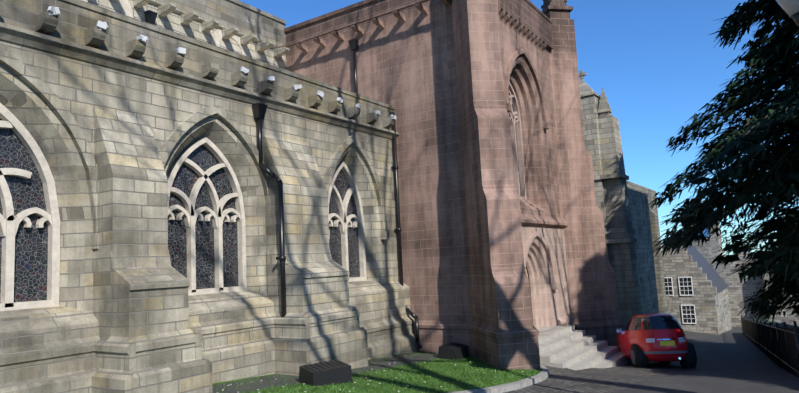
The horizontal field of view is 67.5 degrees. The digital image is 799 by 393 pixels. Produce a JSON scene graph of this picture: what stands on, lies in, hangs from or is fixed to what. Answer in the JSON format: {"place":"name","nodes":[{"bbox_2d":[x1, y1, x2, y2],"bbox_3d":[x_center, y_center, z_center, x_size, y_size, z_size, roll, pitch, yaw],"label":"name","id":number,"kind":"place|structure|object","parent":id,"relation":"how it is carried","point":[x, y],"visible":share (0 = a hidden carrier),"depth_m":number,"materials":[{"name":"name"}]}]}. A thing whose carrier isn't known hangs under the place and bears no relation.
{"place":"outdoors","nodes":[
{"label":"outdoors","id":0,"kind":"place"},
{"bbox_2d":[212,326,798,392],"bbox_3d":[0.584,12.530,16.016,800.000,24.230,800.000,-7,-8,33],"label":"ground","id":1,"kind":"structure","parent":0,"point":[734,359],"depth_m":13.99,"materials":[{"name":"grey asphalt"}]},
{"bbox_2d":[0,0,417,392],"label":"aisle wall","id":2,"kind":"structure","parent":1,"relation":"on","point":[116,117],"depth_m":10.78,"materials":[{"name":"grey stone"}]},
{"bbox_2d":[0,103,366,310],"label":"window tracery","id":3,"kind":"object","parent":2,"relation":"in","point":[10,221],"visible":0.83,"depth_m":11.64,"materials":[{"name":"beige stone"}]},
{"bbox_2d":[0,118,359,301],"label":"leaded window glass","id":4,"kind":"object","parent":3,"relation":"in","point":[31,264],"visible":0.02,"depth_m":11.66,"materials":[{"name":"black glass"}]},
{"bbox_2d":[88,0,289,68],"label":"clerestory","id":5,"kind":"object","parent":2,"relation":"on","point":[261,33],"visible":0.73,"depth_m":18.10,"materials":[{"name":"grey stone"}]},
{"bbox_2d":[82,0,249,56],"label":"clerestory surrounds","id":6,"kind":"object","parent":5,"relation":"attached to","point":[126,10],"visible":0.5,"depth_m":17.84,"materials":[{"name":"beige stone"}]},
{"bbox_2d":[47,6,395,119],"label":"corbels","id":7,"kind":"object","parent":2,"relation":"attached to","point":[51,10],"visible":0.92,"depth_m":11.21,"materials":[{"name":"grey stone"}]},
{"bbox_2d":[209,351,541,392],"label":"lawn","id":8,"kind":"structure","parent":1,"relation":"on","point":[366,382],"depth_m":11.87,"materials":[{"name":"green plant"}]},
{"bbox_2d":[223,355,522,392],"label":"daisies","id":9,"kind":"object","parent":8,"relation":"on","point":[354,382],"visible":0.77,"depth_m":10.87,"materials":[{"name":"white plant"}]},
{"bbox_2d":[299,342,469,385],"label":"floodlight boxes","id":10,"kind":"object","parent":8,"relation":"on","point":[330,372],"visible":0.98,"depth_m":11.07,"materials":[{"name":"black metal"}]},
{"bbox_2d":[278,0,622,369],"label":"transept","id":11,"kind":"structure","parent":1,"relation":"on","point":[439,75],"depth_m":17.14,"materials":[{"name":"stone"}]},
{"bbox_2d":[144,10,421,348],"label":"downpipes","id":12,"kind":"object","parent":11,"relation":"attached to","point":[259,111],"visible":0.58,"depth_m":13.00,"materials":[{"name":"black metal"}]},
{"bbox_2d":[508,81,526,198],"bbox_3d":[3.568,-1.877,19.431,0.220,3.936,1.708,-7,-8,33],"label":"arched window","id":13,"kind":"structure","parent":11,"relation":"in","point":[514,116],"depth_m":19.84,"materials":[{"name":"stone"}]},
{"bbox_2d":[448,364,548,392],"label":"kerb","id":14,"kind":"structure","parent":1,"relation":"on","point":[542,375],"depth_m":11.82,"materials":[{"name":"concrete"}]},
{"bbox_2d":[537,325,630,369],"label":"steps","id":15,"kind":"structure","parent":1,"relation":"on","point":[567,346],"depth_m":17.11,"materials":[{"name":"stone"}]},
{"bbox_2d":[503,348,710,392],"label":"setts paving","id":16,"kind":"structure","parent":1,"relation":"on","point":[561,380],"depth_m":13.08,"materials":[{"name":"grey stone"}]},
{"bbox_2d":[614,313,696,367],"bbox_3d":[7.487,4.290,17.854,1.727,1.525,3.552,-4,-13,7],"label":"car","id":17,"kind":"object","parent":16,"relation":"on","point":[643,340],"visible":0.92,"depth_m":16.43,"materials":[{"name":"red metal"}]},
{"bbox_2d":[579,70,658,330],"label":"buttressed nave wall","id":18,"kind":"structure","parent":1,"relation":"on","point":[623,208],"depth_m":25.30,"materials":[{"name":"grey stone"}]},
{"bbox_2d":[626,180,670,313],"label":"building wall","id":19,"kind":"structure","parent":1,"relation":"on","point":[663,302],"depth_m":35.47,"materials":[{"name":"grey stone"}]},
{"bbox_2d":[662,237,731,334],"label":"house walls","id":20,"kind":"structure","parent":1,"relation":"on","point":[712,307],"depth_m":41.05,"materials":[{"name":"grey stone"}]},
{"bbox_2d":[664,277,696,323],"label":"window frames","id":21,"kind":"structure","parent":20,"relation":"in","point":[668,290],"depth_m":41.02,"materials":[{"name":"white wood"}]},
{"bbox_2d":[664,278,694,322],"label":"window panes","id":22,"kind":"structure","parent":21,"relation":"in","point":[685,308],"depth_m":41.03,"materials":[{"name":"black glass"}]},
{"bbox_2d":[684,243,728,292],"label":"house roofs","id":23,"kind":"structure","parent":20,"relation":"on","point":[718,281],"depth_m":45.65,"materials":[{"name":"grey stone"}]},
{"bbox_2d":[692,221,730,283],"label":"house","id":24,"kind":"structure","parent":1,"relation":"on","point":[706,252],"depth_m":123.98,"materials":[{"name":"grey stone"}]},
{"bbox_2d":[724,252,798,326],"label":"houses","id":25,"kind":"structure","parent":1,"relation":"on","point":[738,292],"depth_m":51.26,"materials":[{"name":"stone"}]},
{"bbox_2d":[741,315,798,377],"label":"railings","id":26,"kind":"object","parent":1,"relation":"on","point":[777,346],"visible":1,"depth_m":18.14,"materials":[{"name":"black metal"}]},
{"bbox_2d":[791,12,798,26],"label":"street lamp post","id":27,"kind":"object","parent":1,"relation":"on","point":[795,17],"visible":1,"depth_m":7.67,"materials":[{"name":"grey metal"}]},
{"bbox_2d":[775,0,798,17],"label":"street lamp","id":28,"kind":"object","parent":27,"relation":"on","point":[790,8],"visible":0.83,"depth_m":7.67,"materials":[{"name":"grey metal"}]},
{"bbox_2d":[239,0,798,255],"label":"sky","id":29,"kind":"structure","parent":0,"point":[656,63],"materials":[{"name":"blue"}]},
{"bbox_2d":[521,225,574,328],"bbox_3d":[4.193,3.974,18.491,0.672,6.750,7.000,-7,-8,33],"label":"arched doorway","id":30,"kind":"structure","parent":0,"point":[544,254],"depth_m":19.44,"materials":[{"name":"stone"}]},
{"bbox_2d":[648,0,798,323],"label":"cedar tree","id":31,"kind":"object","parent":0,"point":[777,185],"depth_m":19.51,"materials":[{"name":"green plant"}]},
{"bbox_2d":[750,317,798,338],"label":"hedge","id":32,"kind":"object","parent":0,"point":[780,325],"depth_m":25.96,"materials":[{"name":"green plant"}]}
]}

